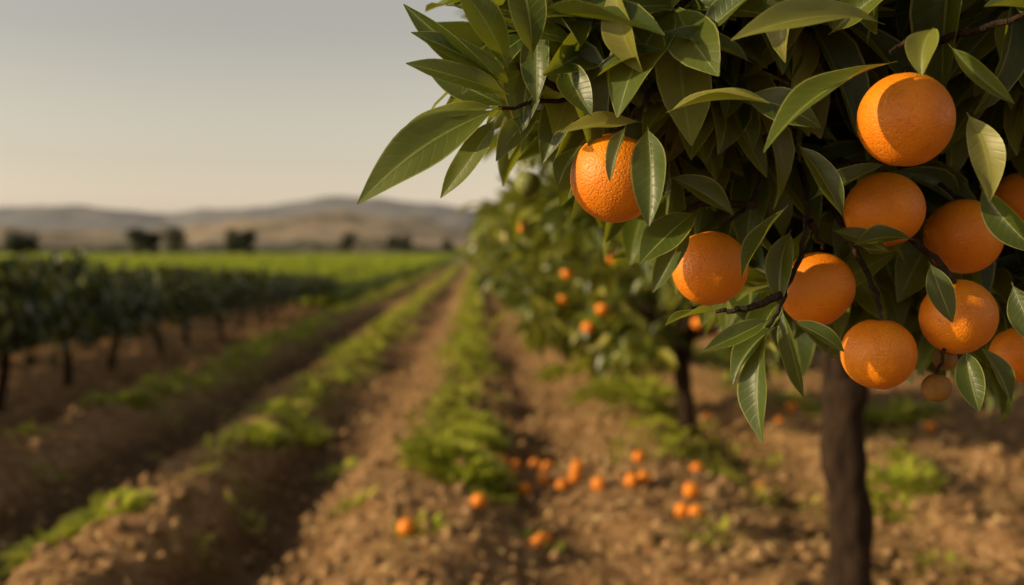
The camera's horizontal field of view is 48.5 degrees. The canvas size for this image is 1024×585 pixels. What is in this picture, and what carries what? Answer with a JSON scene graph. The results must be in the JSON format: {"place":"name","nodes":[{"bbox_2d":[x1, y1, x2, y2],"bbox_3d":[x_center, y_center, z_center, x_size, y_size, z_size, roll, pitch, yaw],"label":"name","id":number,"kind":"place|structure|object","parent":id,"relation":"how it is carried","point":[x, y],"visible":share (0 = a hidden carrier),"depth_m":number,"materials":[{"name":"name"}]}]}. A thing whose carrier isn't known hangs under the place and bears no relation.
{"place":"outdoors","nodes":[
{"label":"outdoors","id":0,"kind":"place"},
{"bbox_2d":[0,253,460,304],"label":"crop field","id":1,"kind":"structure","parent":0,"point":[371,271],"depth_m":72.60,"materials":[{"name":"green plant"}]},
{"bbox_2d":[0,210,475,251],"bbox_3d":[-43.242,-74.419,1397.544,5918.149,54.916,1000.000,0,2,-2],"label":"dry hills","id":2,"kind":"structure","parent":0,"point":[332,226],"depth_m":1157.89,"materials":[{"name":"brown soil"}]},
{"bbox_2d":[0,196,476,230],"bbox_3d":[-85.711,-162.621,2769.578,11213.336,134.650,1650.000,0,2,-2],"label":"hills","id":3,"kind":"structure","parent":0,"point":[65,217],"depth_m":2368.54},
{"bbox_2d":[0,0,548,212],"label":"sky","id":4,"kind":"structure","parent":0,"point":[149,106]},
{"bbox_2d":[0,265,972,576],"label":"grass","id":5,"kind":"structure","parent":0,"point":[444,445],"depth_m":8.15,"materials":[{"name":"green plant"}]},
{"bbox_2d":[0,252,1023,584],"bbox_3d":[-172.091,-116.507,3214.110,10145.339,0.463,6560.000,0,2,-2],"label":"ground","id":6,"kind":"structure","parent":0,"point":[34,384],"depth_m":6.87,"materials":[{"name":"soil"}]},
{"bbox_2d":[1,228,26,254],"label":"tree","id":7,"kind":"object","parent":6,"relation":"on","point":[15,242],"visible":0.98,"depth_m":216.28,"materials":[{"name":"green plant"}]},
{"bbox_2d":[22,233,40,254],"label":"tree","id":8,"kind":"object","parent":6,"relation":"on","point":[31,242],"visible":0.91,"depth_m":218.58,"materials":[{"name":"green plant"}]},
{"bbox_2d":[0,253,223,344],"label":"grapevine row","id":9,"kind":"object","parent":6,"relation":"on","point":[17,255],"depth_m":15.98,"materials":[{"name":"green plant"}]},
{"bbox_2d":[122,227,147,254],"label":"tree","id":10,"kind":"object","parent":6,"relation":"on","point":[136,238],"visible":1,"depth_m":217.97,"materials":[{"name":"green plant"}]},
{"bbox_2d":[144,230,164,254],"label":"tree","id":11,"kind":"object","parent":6,"relation":"on","point":[153,238],"visible":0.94,"depth_m":220.32,"materials":[{"name":"green plant"}]},
{"bbox_2d":[161,224,188,254],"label":"tree","id":12,"kind":"object","parent":6,"relation":"on","point":[175,237],"visible":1,"depth_m":216.93,"materials":[{"name":"green plant"}]},
{"bbox_2d":[0,247,364,413],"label":"grapevine row","id":13,"kind":"object","parent":6,"relation":"on","point":[72,302],"visible":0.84,"depth_m":11.50,"materials":[{"name":"green plant"}]},
{"bbox_2d":[222,227,243,254],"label":"tree","id":14,"kind":"object","parent":6,"relation":"on","point":[232,242],"visible":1,"depth_m":223.20,"materials":[{"name":"green plant"}]},
{"bbox_2d":[0,237,469,253],"bbox_3d":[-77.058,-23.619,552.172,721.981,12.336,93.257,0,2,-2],"label":"distant treeline","id":15,"kind":"object","parent":6,"relation":"on","point":[84,249],"visible":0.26,"depth_m":547.09,"materials":[{"name":"green plant"}]},
{"bbox_2d":[239,229,257,254],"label":"tree","id":16,"kind":"object","parent":6,"relation":"on","point":[249,236],"visible":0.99,"depth_m":225.74,"materials":[{"name":"green plant"}]},
{"bbox_2d":[336,231,358,252],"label":"tree","id":17,"kind":"object","parent":6,"relation":"on","point":[347,238],"visible":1,"depth_m":397.57,"materials":[{"name":"green plant"}]},
{"bbox_2d":[386,235,399,252],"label":"tree","id":18,"kind":"object","parent":6,"relation":"on","point":[392,242],"visible":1,"depth_m":402.46,"materials":[{"name":"green plant"}]},
{"bbox_2d":[396,233,413,252],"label":"tree","id":19,"kind":"object","parent":6,"relation":"on","point":[405,245],"visible":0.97,"depth_m":407.86,"materials":[{"name":"green plant"}]},
{"bbox_2d":[440,238,454,252],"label":"tree","id":20,"kind":"object","parent":6,"relation":"on","point":[447,245],"visible":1,"depth_m":418.39,"materials":[{"name":"green plant"}]},
{"bbox_2d":[469,254,493,297],"bbox_3d":[0.959,-0.659,21.394,3.192,2.513,3.056,1,2,26],"label":"orange tree","id":21,"kind":"object","parent":6,"relation":"on","point":[490,291],"visible":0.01,"depth_m":21.04,"materials":[{"name":"green plant"}]},
{"bbox_2d":[0,319,1023,584],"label":"soil clods","id":22,"kind":"object","parent":6,"relation":"on","point":[118,523],"visible":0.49,"depth_m":6.15,"materials":[{"name":"brown soil"}]},
{"bbox_2d":[0,353,1023,584],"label":"dry leaves","id":23,"kind":"object","parent":6,"relation":"on","point":[609,554],"visible":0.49,"depth_m":5.66,"materials":[{"name":"brown plant"}]},
{"bbox_2d":[476,197,637,310],"bbox_3d":[1.099,-0.554,17.194,3.611,2.707,3.465,-1,2,-17],"label":"orange tree","id":24,"kind":"object","parent":6,"relation":"on","point":[491,262],"depth_m":16.81,"materials":[{"name":"green plant"}]},
{"bbox_2d":[466,193,695,372],"bbox_3d":[1.193,-0.365,12.880,3.312,2.607,3.171,2,3,41],"label":"orange tree","id":25,"kind":"object","parent":6,"relation":"on","point":[499,250],"visible":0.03,"depth_m":12.41,"materials":[{"name":"green plant"}]},
{"bbox_2d":[445,176,821,434],"bbox_3d":[1.255,-0.221,8.491,3.519,2.639,3.377,0,2,-2],"label":"orange tree","id":26,"kind":"object","parent":6,"relation":"on","point":[602,314],"visible":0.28,"depth_m":8.12,"materials":[{"name":"green plant"}]},
{"bbox_2d":[397,400,935,547],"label":"fallen oranges","id":27,"kind":"object","parent":6,"relation":"on","point":[691,490],"visible":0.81,"depth_m":6.12,"materials":[{"name":"orange food"}]},
{"bbox_2d":[357,0,1023,584],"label":"orange tree","id":28,"kind":"object","parent":6,"relation":"on","point":[837,182],"visible":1,"depth_m":1.09,"materials":[{"name":"green plant"}]}
]}

